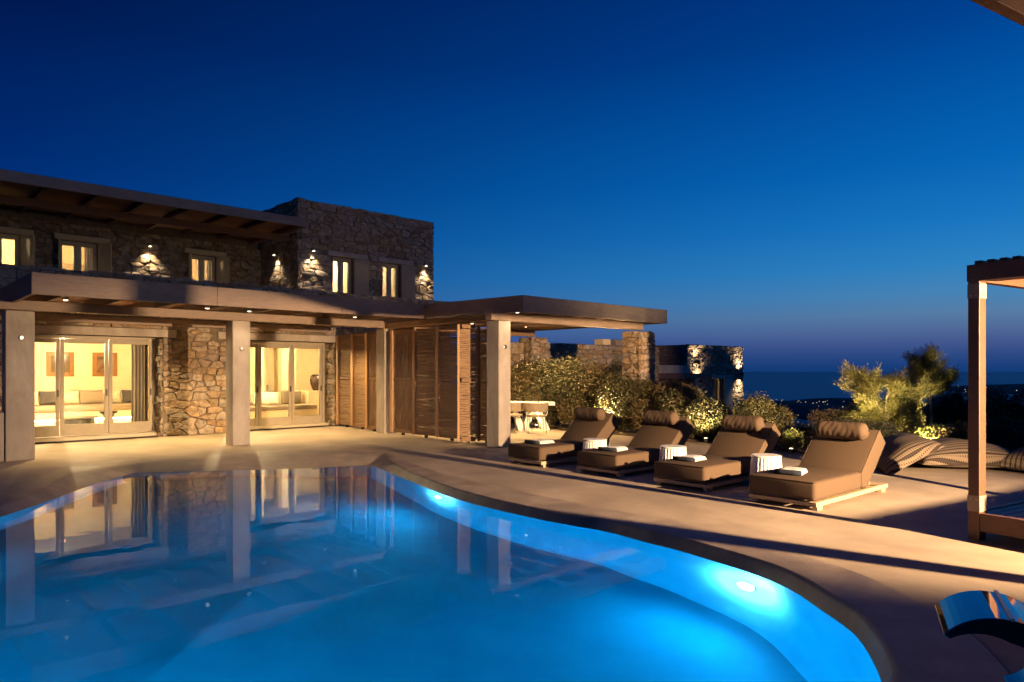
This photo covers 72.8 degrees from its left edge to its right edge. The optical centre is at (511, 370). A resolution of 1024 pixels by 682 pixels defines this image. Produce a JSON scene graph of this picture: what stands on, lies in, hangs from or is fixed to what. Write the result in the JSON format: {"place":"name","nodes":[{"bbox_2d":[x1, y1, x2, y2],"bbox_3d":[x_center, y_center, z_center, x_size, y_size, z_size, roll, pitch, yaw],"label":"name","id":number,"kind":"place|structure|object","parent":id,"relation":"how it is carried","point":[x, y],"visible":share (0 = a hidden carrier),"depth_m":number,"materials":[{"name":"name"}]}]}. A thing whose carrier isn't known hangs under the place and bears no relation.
{"place":"outdoors","nodes":[
{"label":"outdoors","id":0,"kind":"place"},
{"bbox_2d":[62,263,83,270],"bbox_3d":[-13.185,-2.285,20.626,1.000,1.730,0.450,0,0,-44],"label":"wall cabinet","id":1,"kind":"object","parent":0,"point":[67,266],"depth_m":20.44,"materials":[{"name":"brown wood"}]},
{"bbox_2d":[35,403,130,425],"bbox_3d":[-13.012,1.230,18.200,6.260,0.579,1.660,0,0,-44],"label":"wall bench","id":2,"kind":"object","parent":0,"point":[44,415],"depth_m":18.61,"materials":[{"name":"fabric"}]},
{"bbox_2d":[35,391,38,404],"bbox_3d":[-13.002,0.760,18.624,0.550,0.420,0.186,0,-18,-44],"label":"pillow","id":3,"kind":"object","parent":2,"relation":"on","point":[36,397],"visible":0.23,"depth_m":18.73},
{"bbox_2d":[39,391,54,404],"bbox_3d":[-12.640,0.760,18.969,0.500,0.420,0.191,0,-18,-44],"label":"pillow","id":4,"kind":"object","parent":2,"relation":"on","point":[46,397],"visible":0.71,"depth_m":18.87,"materials":[{"name":"fabric"}]},
{"bbox_2d":[64,390,79,404],"bbox_3d":[-12.315,0.760,19.280,0.580,0.420,0.191,0,-18,-44],"label":"pillow","id":5,"kind":"object","parent":2,"relation":"on","point":[71,397],"visible":0.66,"depth_m":19.27,"materials":[{"name":"fabric"}]},
{"bbox_2d":[77,390,103,403],"bbox_3d":[-11.881,0.760,19.694,0.750,0.420,0.189,0,-18,-44],"label":"pillow","id":6,"kind":"object","parent":2,"relation":"on","point":[91,397],"visible":0.84,"depth_m":19.60,"materials":[{"name":"beige fabric"}]},
{"bbox_2d":[103,390,121,402],"bbox_3d":[-11.555,0.760,20.005,0.580,0.420,0.195,0,-18,-44],"label":"pillow","id":7,"kind":"object","parent":2,"relation":"on","point":[117,398],"visible":0.49,"depth_m":20.05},
{"bbox_2d":[121,390,130,402],"bbox_3d":[-11.157,0.760,20.384,0.550,0.420,0.193,0,-18,-44],"label":"pillow","id":8,"kind":"object","parent":2,"relation":"on","point":[126,396],"visible":0.47,"depth_m":20.23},
{"bbox_2d":[99,411,117,422],"bbox_3d":[-10.334,1.285,17.783,0.400,0.470,0.400,0,0,-44],"label":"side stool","id":9,"kind":"object","parent":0,"point":[102,412],"visible":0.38,"depth_m":17.75,"materials":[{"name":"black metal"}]},
{"bbox_2d":[0,465,880,681],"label":"pool water","id":10,"kind":"structure","parent":0,"point":[368,573],"depth_m":5.28,"materials":[{"name":"liquid"}]},
{"bbox_2d":[0,397,1023,673],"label":"pool deck","id":11,"kind":"structure","parent":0,"point":[906,533],"depth_m":8.67,"materials":[{"name":"concrete"}]},
{"bbox_2d":[0,412,3,461],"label":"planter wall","id":12,"kind":"structure","parent":11,"relation":"on","point":[1,436],"depth_m":12.19,"materials":[{"name":"concrete"}]},
{"bbox_2d":[0,272,425,461],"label":"long pergola","id":13,"kind":"object","parent":11,"relation":"on","point":[25,297],"visible":0.98,"depth_m":13.58,"materials":[{"name":"paint"}]},
{"bbox_2d":[0,169,449,443],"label":"stone house","id":14,"kind":"structure","parent":11,"relation":"on","point":[48,224],"depth_m":19.22,"materials":[{"name":"stone"}]},
{"bbox_2d":[0,234,18,264],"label":"window","id":15,"kind":"structure","parent":14,"relation":"in","point":[2,236],"depth_m":17.75,"materials":[{"name":"paint"}]},
{"bbox_2d":[35,338,59,437],"bbox_3d":[-10.583,0.382,15.407,0.929,2.215,0.095,0,0,-44],"label":"door leaf","id":16,"kind":"structure","parent":14,"relation":"in","point":[52,430],"depth_m":15.68,"materials":[{"name":"beige paint"}]},
{"bbox_2d":[46,352,73,376],"bbox_3d":[-12.749,-0.175,19.597,0.670,0.690,0.038,0,0,-44],"label":"framed picture","id":17,"kind":"object","parent":14,"relation":"attached to","point":[68,364],"visible":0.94,"depth_m":19.67,"materials":[{"name":"paper"}]},
{"bbox_2d":[61,240,96,270],"bbox_3d":[-11.744,-2.855,18.753,0.900,1.210,0.130,0,0,-44],"label":"window","id":18,"kind":"structure","parent":14,"relation":"in","point":[77,246],"depth_m":18.72,"materials":[{"name":"paint"}]},
{"bbox_2d":[64,416,97,424],"bbox_3d":[-10.873,1.341,17.407,0.860,0.357,0.860,0,0,-44],"label":"coffee table","id":19,"kind":"object","parent":14,"relation":"on","point":[69,420],"visible":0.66,"depth_m":17.15,"materials":[{"name":"stone"}]},
{"bbox_2d":[60,338,107,435],"bbox_3d":[-9.888,0.382,16.070,0.968,2.215,0.095,0,0,-44],"label":"door leaf","id":20,"kind":"structure","parent":14,"relation":"in","point":[95,428],"depth_m":16.04,"materials":[{"name":"beige paint"}]},
{"bbox_2d":[84,248,91,270],"bbox_3d":[-11.642,-2.875,19.093,0.202,1.150,0.096,0,0,-31],"label":"curtain","id":21,"kind":"object","parent":14,"relation":"hanging from","point":[87,259],"visible":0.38,"depth_m":19.07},
{"bbox_2d":[92,353,116,375],"bbox_3d":[-11.942,-0.175,20.367,0.640,0.690,0.038,0,0,-44],"label":"framed picture","id":22,"kind":"object","parent":14,"relation":"attached to","point":[97,364],"visible":0.69,"depth_m":20.27,"materials":[{"name":"paper"}]},
{"bbox_2d":[108,340,151,432],"bbox_3d":[-9.186,0.382,16.740,0.949,2.215,0.095,0,0,-44],"label":"door leaf","id":23,"kind":"structure","parent":14,"relation":"in","point":[138,426],"depth_m":16.67,"materials":[{"name":"beige paint"}]},
{"bbox_2d":[131,340,147,421],"bbox_3d":[-9.195,0.225,17.145,0.374,2.550,0.118,0,0,-44],"label":"curtain","id":24,"kind":"object","parent":14,"relation":"hanging from","point":[139,382],"visible":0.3,"depth_m":17.15,"materials":[{"name":"fabric"}]},
{"bbox_2d":[188,254,214,280],"bbox_3d":[-9.407,-2.855,20.982,0.800,1.210,0.130,0,0,-44],"label":"window","id":25,"kind":"structure","parent":14,"relation":"in","point":[200,259],"depth_m":20.96,"materials":[{"name":"paint"}]},
{"bbox_2d":[206,261,210,280],"bbox_3d":[-9.305,-2.875,21.323,0.153,1.150,0.094,0,0,-26],"label":"curtain","id":26,"kind":"object","parent":14,"relation":"hanging from","point":[208,270],"visible":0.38,"depth_m":21.31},
{"bbox_2d":[250,344,257,426],"bbox_3d":[-7.271,0.413,18.622,0.959,2.275,0.095,0,0,-44],"label":"door leaf","id":27,"kind":"structure","parent":14,"relation":"in","point":[253,421],"depth_m":18.90,"materials":[{"name":"beige paint"}]},
{"bbox_2d":[258,344,291,425],"bbox_3d":[-6.573,0.413,19.289,0.948,2.275,0.095,0,0,-44],"label":"door leaf","id":28,"kind":"structure","parent":14,"relation":"in","point":[268,421],"depth_m":19.26,"materials":[{"name":"beige paint"}]},
{"bbox_2d":[250,390,316,417],"bbox_3d":[-7.637,1.085,21.946,2.650,0.870,1.140,0,0,-44],"label":"day sofa","id":29,"kind":"object","parent":14,"relation":"on","point":[279,410],"visible":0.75,"depth_m":21.99,"materials":[{"name":"fabric"}]},
{"bbox_2d":[250,392,253,404],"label":"pillow","id":30,"kind":"object","parent":29,"relation":"on","point":[251,398],"visible":0.3,"depth_m":21.62,"materials":[{"name":"beige fabric"}]},
{"bbox_2d":[253,392,269,404],"bbox_3d":[-7.871,0.880,21.793,0.500,0.450,0.170,0,-28,-24],"label":"pillow","id":31,"kind":"object","parent":29,"relation":"on","point":[264,398],"visible":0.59,"depth_m":21.75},
{"bbox_2d":[263,392,278,404],"bbox_3d":[-7.620,0.880,21.921,0.500,0.450,0.183,0,-28,-24],"label":"pillow","id":32,"kind":"object","parent":29,"relation":"on","point":[272,397],"visible":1,"depth_m":21.88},
{"bbox_2d":[292,345,321,423],"bbox_3d":[-5.885,0.413,19.945,0.929,2.275,0.095,0,0,-44],"label":"door leaf","id":33,"kind":"structure","parent":14,"relation":"in","point":[311,418],"depth_m":19.92,"materials":[{"name":"beige paint"}]},
{"bbox_2d":[301,390,318,414],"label":"vase plinth","id":34,"kind":"structure","parent":14,"relation":"in","point":[309,396],"depth_m":23.07,"materials":[{"name":"beige paint"}]},
{"bbox_2d":[310,375,318,390],"bbox_3d":[-6.609,0.409,23.411,0.377,0.540,0.377,0,0,-6],"label":"clay jar","id":35,"kind":"object","parent":34,"relation":"on","point":[314,381],"visible":0.7,"depth_m":23.27,"materials":[{"name":"brown ceramic"}]},
{"bbox_2d":[333,257,350,293],"bbox_3d":[-5.334,-2.815,21.524,0.720,1.330,0.130,0,0,-44],"label":"window","id":36,"kind":"structure","parent":14,"relation":"in","point":[339,261],"depth_m":21.51,"materials":[{"name":"beige paint"}]},
{"bbox_2d":[383,263,397,296],"bbox_3d":[-4.054,-2.815,22.747,0.700,1.330,0.130,0,0,-44],"label":"window","id":37,"kind":"structure","parent":14,"relation":"in","point":[388,267],"depth_m":22.73,"materials":[{"name":"beige paint"}]},
{"bbox_2d":[336,335,357,426],"bbox_3d":[-4.669,0.300,19.607,0.866,2.600,0.095,0,0,40],"label":"woven screen","id":38,"kind":"object","parent":11,"relation":"on","point":[342,400],"visible":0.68,"depth_m":19.72,"materials":[{"name":"brown wood"}]},
{"bbox_2d":[350,334,374,428],"bbox_3d":[-4.071,0.300,18.886,0.917,2.600,0.095,0,0,39],"label":"woven screen","id":39,"kind":"object","parent":11,"relation":"on","point":[357,381],"visible":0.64,"depth_m":19.02,"materials":[{"name":"brown wood"}]},
{"bbox_2d":[365,332,375,431],"bbox_3d":[-3.612,0.300,18.210,0.628,2.600,0.095,0,0,37],"label":"woven screen","id":40,"kind":"object","parent":11,"relation":"on","point":[370,385],"visible":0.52,"depth_m":18.30,"materials":[{"name":"brown wood"}]},
{"bbox_2d":[390,329,411,434],"bbox_3d":[-2.700,0.300,17.174,0.903,2.600,0.095,0,0,42],"label":"woven screen","id":41,"kind":"object","parent":11,"relation":"on","point":[400,381],"visible":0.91,"depth_m":17.22,"materials":[{"name":"brown wood"}]},
{"bbox_2d":[412,328,434,437],"bbox_3d":[-2.047,0.300,16.504,0.875,2.600,0.095,0,0,40],"label":"woven screen","id":42,"kind":"object","parent":11,"relation":"on","point":[420,348],"visible":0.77,"depth_m":16.56,"materials":[{"name":"brown wood"}]},
{"bbox_2d":[435,326,468,440],"bbox_3d":[-1.371,0.300,15.781,1.012,2.600,0.095,0,0,42],"label":"woven screen","id":43,"kind":"object","parent":11,"relation":"on","point":[444,391],"visible":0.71,"depth_m":15.90,"materials":[{"name":"brown wood"}]},
{"bbox_2d":[457,324,479,443],"bbox_3d":[-0.944,0.300,15.105,0.496,2.600,0.070,0,0,-9],"label":"woven screen","id":44,"kind":"object","parent":11,"relation":"on","point":[465,368],"visible":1,"depth_m":15.10,"materials":[{"name":"brown wood"}]},
{"bbox_2d":[475,329,486,443],"bbox_3d":[-0.549,0.350,15.167,0.095,2.500,0.810,0,0,-34],"label":"woven screen","id":45,"kind":"object","parent":11,"relation":"on","point":[483,377],"visible":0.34,"depth_m":15.29,"materials":[{"name":"brown wood"}]},
{"bbox_2d":[463,342,523,421],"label":"stone wall","id":46,"kind":"structure","parent":11,"relation":"on","point":[516,351],"depth_m":21.17,"materials":[{"name":"stone"}]},
{"bbox_2d":[510,402,524,433],"bbox_3d":[0.004,1.211,17.878,0.628,0.781,0.575,0,0,35],"label":"dining chair","id":47,"kind":"object","parent":11,"relation":"on","point":[516,407],"visible":0.55,"depth_m":17.64,"materials":[{"name":"wood"}]},
{"bbox_2d":[379,295,666,447],"bbox_3d":[0.221,0.040,17.730,5.800,3.120,5.450,0,0,-44],"label":"corner pergola","id":48,"kind":"object","parent":11,"relation":"on","point":[502,320],"visible":0.95,"depth_m":14.91,"materials":[{"name":"paint"}]},
{"bbox_2d":[510,354,550,425],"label":"hedge shrub","id":49,"kind":"object","parent":11,"relation":"on","point":[514,376],"visible":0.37,"depth_m":19.27,"materials":[{"name":"green plant"}]},
{"bbox_2d":[510,401,554,429],"bbox_3d":[0.175,1.220,18.893,1.850,0.760,1.100,0,0,-5],"label":"dining table","id":50,"kind":"object","parent":11,"relation":"on","point":[519,423],"visible":0.32,"depth_m":18.52,"materials":[{"name":"white paint"}]},
{"bbox_2d":[519,337,547,422],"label":"stone pillar","id":51,"kind":"structure","parent":11,"relation":"on","point":[535,347],"depth_m":21.38,"materials":[{"name":"stone"}]},
{"bbox_2d":[524,402,548,433],"bbox_3d":[0.624,1.211,17.573,0.628,0.781,0.575,0,0,-8],"label":"dining chair","id":52,"kind":"object","parent":11,"relation":"on","point":[536,407],"visible":1,"depth_m":17.38,"materials":[{"name":"wood"}]},
{"bbox_2d":[510,353,578,427],"bbox_3d":[0.891,0.563,19.329,2.078,2.113,1.874,0,0,42],"label":"hedge shrub","id":53,"kind":"object","parent":11,"relation":"on","point":[544,389],"visible":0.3,"depth_m":19.18,"materials":[{"name":"green plant"}]},
{"bbox_2d":[508,407,619,466],"bbox_3d":[0.965,1.137,12.357,2.060,0.922,0.840,0,0,-41],"label":"sun lounger","id":54,"kind":"object","parent":11,"relation":"on","point":[588,422],"visible":0.84,"depth_m":12.34,"materials":[{"name":"brown fabric"}]},
{"bbox_2d":[524,439,554,443],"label":"folded towels","id":55,"kind":"object","parent":54,"relation":"on","point":[540,441],"visible":1,"depth_m":11.98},
{"bbox_2d":[583,438,606,449],"bbox_3d":[1.408,1.379,11.779,0.454,0.437,0.454,0,0,-34],"label":"fluted stool","id":56,"kind":"object","parent":11,"relation":"on","point":[591,443],"visible":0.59,"depth_m":11.63,"materials":[{"name":"ceramic"}]},
{"bbox_2d":[577,410,694,476],"bbox_3d":[2.053,1.137,11.304,2.060,0.922,0.840,0,0,-41],"label":"sun lounger","id":57,"kind":"object","parent":11,"relation":"on","point":[656,431],"visible":0.84,"depth_m":11.26,"materials":[{"name":"fabric"}]},
{"bbox_2d":[598,446,628,451],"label":"folded towels","id":58,"kind":"object","parent":57,"relation":"on","point":[614,448],"visible":1,"depth_m":10.87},
{"bbox_2d":[621,331,655,431],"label":"stone pillar","id":59,"kind":"structure","parent":11,"relation":"on","point":[639,350],"depth_m":17.64,"materials":[{"name":"stone"}]},
{"bbox_2d":[659,445,686,460],"bbox_3d":[2.478,1.379,10.686,0.454,0.437,0.454,0,0,-17],"label":"fluted stool","id":60,"kind":"object","parent":11,"relation":"on","point":[668,452],"visible":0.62,"depth_m":10.54,"materials":[{"name":"ceramic"}]},
{"bbox_2d":[656,344,743,414],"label":"guest house","id":61,"kind":"structure","parent":11,"relation":"on","point":[718,369],"depth_m":31.13,"materials":[{"name":"stone"}]},
{"bbox_2d":[654,415,780,491],"bbox_3d":[3.017,1.137,10.063,2.060,0.922,0.840,0,0,-41],"label":"sun lounger","id":62,"kind":"object","parent":11,"relation":"on","point":[738,441],"visible":0.87,"depth_m":9.96,"materials":[{"name":"fabric"}]},
{"bbox_2d":[673,454,705,461],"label":"folded towels","id":63,"kind":"object","parent":62,"relation":"on","point":[692,458],"visible":1,"depth_m":9.70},
{"bbox_2d":[749,453,781,476],"bbox_3d":[3.499,1.379,9.559,0.454,0.437,0.454,0,0,0],"label":"fluted stool","id":64,"kind":"object","parent":11,"relation":"on","point":[762,462],"visible":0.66,"depth_m":9.41,"materials":[{"name":"ceramic"}]},
{"bbox_2d":[547,419,1018,453],"bbox_3d":[6.264,1.576,17.944,16.651,0.042,8.579,0,0,41],"label":"garden bed","id":65,"kind":"object","parent":11,"relation":"on","point":[631,433],"visible":0.11,"depth_m":16.87,"materials":[{"name":"soil"}]},
{"bbox_2d":[523,346,600,426],"bbox_3d":[1.420,0.469,19.069,2.502,2.281,1.576,0,0,0],"label":"hedge shrub","id":66,"kind":"object","parent":65,"relation":"on","point":[562,366],"visible":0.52,"depth_m":18.72,"materials":[{"name":"green plant"}]},
{"bbox_2d":[552,358,623,425],"bbox_3d":[2.254,0.638,18.805,2.174,1.956,1.532,0,0,-30],"label":"hedge shrub","id":67,"kind":"object","parent":65,"relation":"on","point":[599,373],"visible":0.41,"depth_m":18.56,"materials":[{"name":"green plant"}]},
{"bbox_2d":[546,342,658,383],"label":"garden wall","id":68,"kind":"structure","parent":65,"relation":"on","point":[603,353],"depth_m":23.88,"materials":[{"name":"stone"}]},
{"bbox_2d":[595,339,610,344],"bbox_3d":[3.216,-1.005,24.659,0.420,0.200,0.400,0,0,-44],"label":"vent box","id":69,"kind":"object","parent":68,"relation":"on","point":[602,341],"visible":0.92,"depth_m":24.51,"materials":[{"name":"beige paint"}]},
{"bbox_2d":[611,340,621,345],"bbox_3d":[3.723,-1.005,25.142,0.400,0.200,0.400,0,0,-44],"label":"vent box","id":70,"kind":"object","parent":68,"relation":"on","point":[616,342],"visible":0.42,"depth_m":24.97,"materials":[{"name":"concrete"}]},
{"bbox_2d":[589,365,635,429],"bbox_3d":[2.785,0.746,17.891,2.078,1.764,1.552,0,0,40],"label":"hedge shrub","id":71,"kind":"object","parent":65,"relation":"on","point":[606,392],"visible":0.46,"depth_m":17.66,"materials":[{"name":"green plant"}]},
{"bbox_2d":[606,351,622,371],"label":"shrub","id":72,"kind":"object","parent":65,"relation":"on","point":[616,362],"visible":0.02,"depth_m":20.96,"materials":[{"name":"green plant"}]},
{"bbox_2d":[605,374,658,429],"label":"hedge shrub","id":73,"kind":"object","parent":65,"relation":"on","point":[627,397],"visible":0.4,"depth_m":17.27,"materials":[{"name":"green plant"}]},
{"bbox_2d":[627,378,707,429],"bbox_3d":[3.780,0.871,17.158,1.974,1.490,1.608,0,0,0],"label":"hedge shrub","id":74,"kind":"object","parent":65,"relation":"on","point":[648,403],"visible":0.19,"depth_m":16.83,"materials":[{"name":"green plant"}]},
{"bbox_2d":[653,379,709,438],"bbox_3d":[4.075,0.904,16.372,1.554,1.434,1.823,0,0,-18],"label":"hedge shrub","id":75,"kind":"object","parent":65,"relation":"on","point":[681,396],"visible":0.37,"depth_m":16.18,"materials":[{"name":"green plant"}]},
{"bbox_2d":[678,397,733,439],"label":"hedge shrub","id":76,"kind":"object","parent":65,"relation":"on","point":[705,417],"visible":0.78,"depth_m":15.46,"materials":[{"name":"green plant"}]},
{"bbox_2d":[729,391,798,444],"bbox_3d":[5.227,1.015,14.603,1.379,1.204,1.387,0,0,37],"label":"shrub","id":77,"kind":"object","parent":65,"relation":"on","point":[768,413],"visible":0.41,"depth_m":14.33,"materials":[{"name":"green plant"}]},
{"bbox_2d":[777,427,805,450],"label":"shrub","id":78,"kind":"object","parent":65,"relation":"on","point":[791,438],"visible":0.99,"depth_m":13.52,"materials":[{"name":"green plant"}]},
{"bbox_2d":[792,422,816,445],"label":"shrub","id":79,"kind":"object","parent":65,"relation":"on","point":[802,428],"visible":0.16,"depth_m":14.23,"materials":[{"name":"green plant"}]},
{"bbox_2d":[802,419,831,451],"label":"shrub","id":80,"kind":"object","parent":65,"relation":"on","point":[809,435],"visible":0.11,"depth_m":12.41,"materials":[{"name":"green plant"}]},
{"bbox_2d":[806,406,850,427],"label":"shrub","id":81,"kind":"object","parent":65,"relation":"on","point":[827,413],"visible":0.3,"depth_m":14.58,"materials":[{"name":"green plant"}]},
{"bbox_2d":[830,415,899,437],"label":"shrub","id":82,"kind":"object","parent":65,"relation":"on","point":[877,425],"visible":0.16,"depth_m":12.46,"materials":[{"name":"green plant"}]},
{"bbox_2d":[831,397,902,423],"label":"shrub","id":83,"kind":"object","parent":65,"relation":"on","point":[850,404],"visible":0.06,"depth_m":14.56,"materials":[{"name":"green plant"}]},
{"bbox_2d":[833,401,902,433],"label":"shrub","id":84,"kind":"object","parent":65,"relation":"on","point":[859,417],"visible":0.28,"depth_m":14.14,"materials":[{"name":"green plant"}]},
{"bbox_2d":[833,355,944,422],"bbox_3d":[7.722,0.624,14.185,2.128,1.969,1.194,0,0,-5],"label":"shrub","id":85,"kind":"object","parent":65,"relation":"on","point":[910,389],"visible":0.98,"depth_m":14.04,"materials":[{"name":"green plant"}]},
{"bbox_2d":[894,366,905,418],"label":"bare twigs","id":86,"kind":"object","parent":65,"relation":"on","point":[901,378],"visible":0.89,"depth_m":14.09,"materials":[{"name":"plant"}]},
{"bbox_2d":[887,427,918,435],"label":"shrub","id":87,"kind":"object","parent":65,"relation":"on","point":[905,432],"visible":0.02,"depth_m":12.70,"materials":[{"name":"green plant"}]},
{"bbox_2d":[882,402,936,427],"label":"shrub","id":88,"kind":"object","parent":65,"relation":"on","point":[926,410],"visible":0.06,"depth_m":14.58,"materials":[{"name":"green plant"}]},
{"bbox_2d":[893,406,926,434],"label":"shrub","id":89,"kind":"object","parent":65,"relation":"on","point":[906,422],"visible":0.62,"depth_m":13.84,"materials":[{"name":"green plant"}]},
{"bbox_2d":[908,421,955,439],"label":"shrub","id":90,"kind":"object","parent":65,"relation":"on","point":[929,431],"visible":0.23,"depth_m":13.18,"materials":[{"name":"green plant"}]},
{"bbox_2d":[916,396,947,426],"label":"shrub","id":91,"kind":"object","parent":65,"relation":"on","point":[927,415],"visible":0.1,"depth_m":15.53,"materials":[{"name":"green plant"}]},
{"bbox_2d":[901,341,967,425],"bbox_3d":[8.850,0.485,14.647,1.075,2.237,1.092,0,0,0],"label":"pine tree","id":92,"kind":"object","parent":65,"relation":"on","point":[932,368],"visible":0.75,"depth_m":14.50,"materials":[{"name":"green plant"}]},
{"bbox_2d":[928,385,967,425],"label":"shrub","id":93,"kind":"object","parent":65,"relation":"on","point":[953,412],"visible":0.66,"depth_m":15.06,"materials":[{"name":"green plant"}]},
{"bbox_2d":[933,418,996,444],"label":"shrub","id":94,"kind":"object","parent":65,"relation":"on","point":[959,430],"visible":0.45,"depth_m":12.80,"materials":[{"name":"green plant"}]},
{"bbox_2d":[963,381,1022,429],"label":"shrub","id":95,"kind":"object","parent":65,"relation":"on","point":[993,410],"visible":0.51,"depth_m":14.24,"materials":[{"name":"green plant"}]},
{"bbox_2d":[748,421,887,510],"bbox_3d":[3.921,1.137,8.825,2.060,0.922,0.840,0,0,-41],"label":"sun lounger","id":96,"kind":"object","parent":11,"relation":"on","point":[838,459],"visible":0.98,"depth_m":8.78,"materials":[{"name":"fabric"}]},
{"bbox_2d":[774,466,807,475],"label":"folded towels","id":97,"kind":"object","parent":96,"relation":"on","point":[797,471],"visible":1,"depth_m":8.42,"materials":[{"name":"fabric"}]},
{"bbox_2d":[875,433,945,475],"bbox_3d":[6.227,1.287,11.270,0.950,0.356,1.600,-33,-6,10],"label":"floor cushion","id":98,"kind":"object","parent":11,"relation":"on","point":[900,452],"visible":0.79,"depth_m":10.69,"materials":[{"name":"fabric"}]},
{"bbox_2d":[915,438,1011,467],"bbox_3d":[7.450,1.366,11.600,1.650,0.454,1.350,0,0,8],"label":"floor cushion","id":99,"kind":"object","parent":11,"relation":"on","point":[953,452],"visible":0.65,"depth_m":11.08,"materials":[{"name":"fabric"}]},
{"bbox_2d":[935,590,1023,681],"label":"curved rocking seat","id":100,"kind":"object","parent":11,"relation":"on","point":[996,613],"visible":1,"depth_m":3.00,"materials":[{"name":"blue paint"}]},
{"bbox_2d":[967,255,1023,540],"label":"daybed","id":101,"kind":"object","parent":11,"relation":"on","point":[1007,519],"visible":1,"depth_m":6.54,"materials":[{"name":"brown wood"}]},
{"bbox_2d":[999,447,1023,470],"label":"floor cushion","id":102,"kind":"object","parent":11,"relation":"on","point":[1014,459],"visible":0.99,"depth_m":10.83,"materials":[{"name":"fabric"}]},
{"bbox_2d":[0,0,1023,371],"label":"sky","id":103,"kind":"structure","parent":0,"point":[799,185],"materials":[{"name":"blue"}]},
{"bbox_2d":[450,372,1023,419],"bbox_3d":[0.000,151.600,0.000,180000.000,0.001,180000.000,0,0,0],"label":"sea","id":104,"kind":"structure","parent":0,"point":[784,386],"depth_m":8052.50,"materials":[{"name":"blue"}]},
{"bbox_2d":[743,398,1011,424],"bbox_3d":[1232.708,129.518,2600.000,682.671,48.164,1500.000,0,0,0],"label":"headland","id":105,"kind":"structure","parent":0,"point":[801,408],"depth_m":2468.74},
{"bbox_2d":[883,384,1023,394],"bbox_3d":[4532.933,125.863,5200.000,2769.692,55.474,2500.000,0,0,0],"label":"headland","id":106,"kind":"structure","parent":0,"point":[1012,387],"depth_m":5202.41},
{"bbox_2d":[970,0,1023,25],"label":"porch roof","id":107,"kind":"structure","parent":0,"point":[1012,10],"depth_m":4.36,"materials":[{"name":"wood"}]},
{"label":"pool floor","id":108,"kind":"structure","parent":0,"visible":0},
{"bbox_2d":[17,465,869,655],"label":"pool wall","id":109,"kind":"structure","parent":108,"relation":"on","point":[503,511],"depth_m":7.58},
{"bbox_2d":[0,450,1009,681],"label":"pool coping","id":110,"kind":"object","parent":109,"relation":"on","point":[901,637],"visible":0.98,"depth_m":6.41,"materials":[{"name":"concrete"}]}
]}

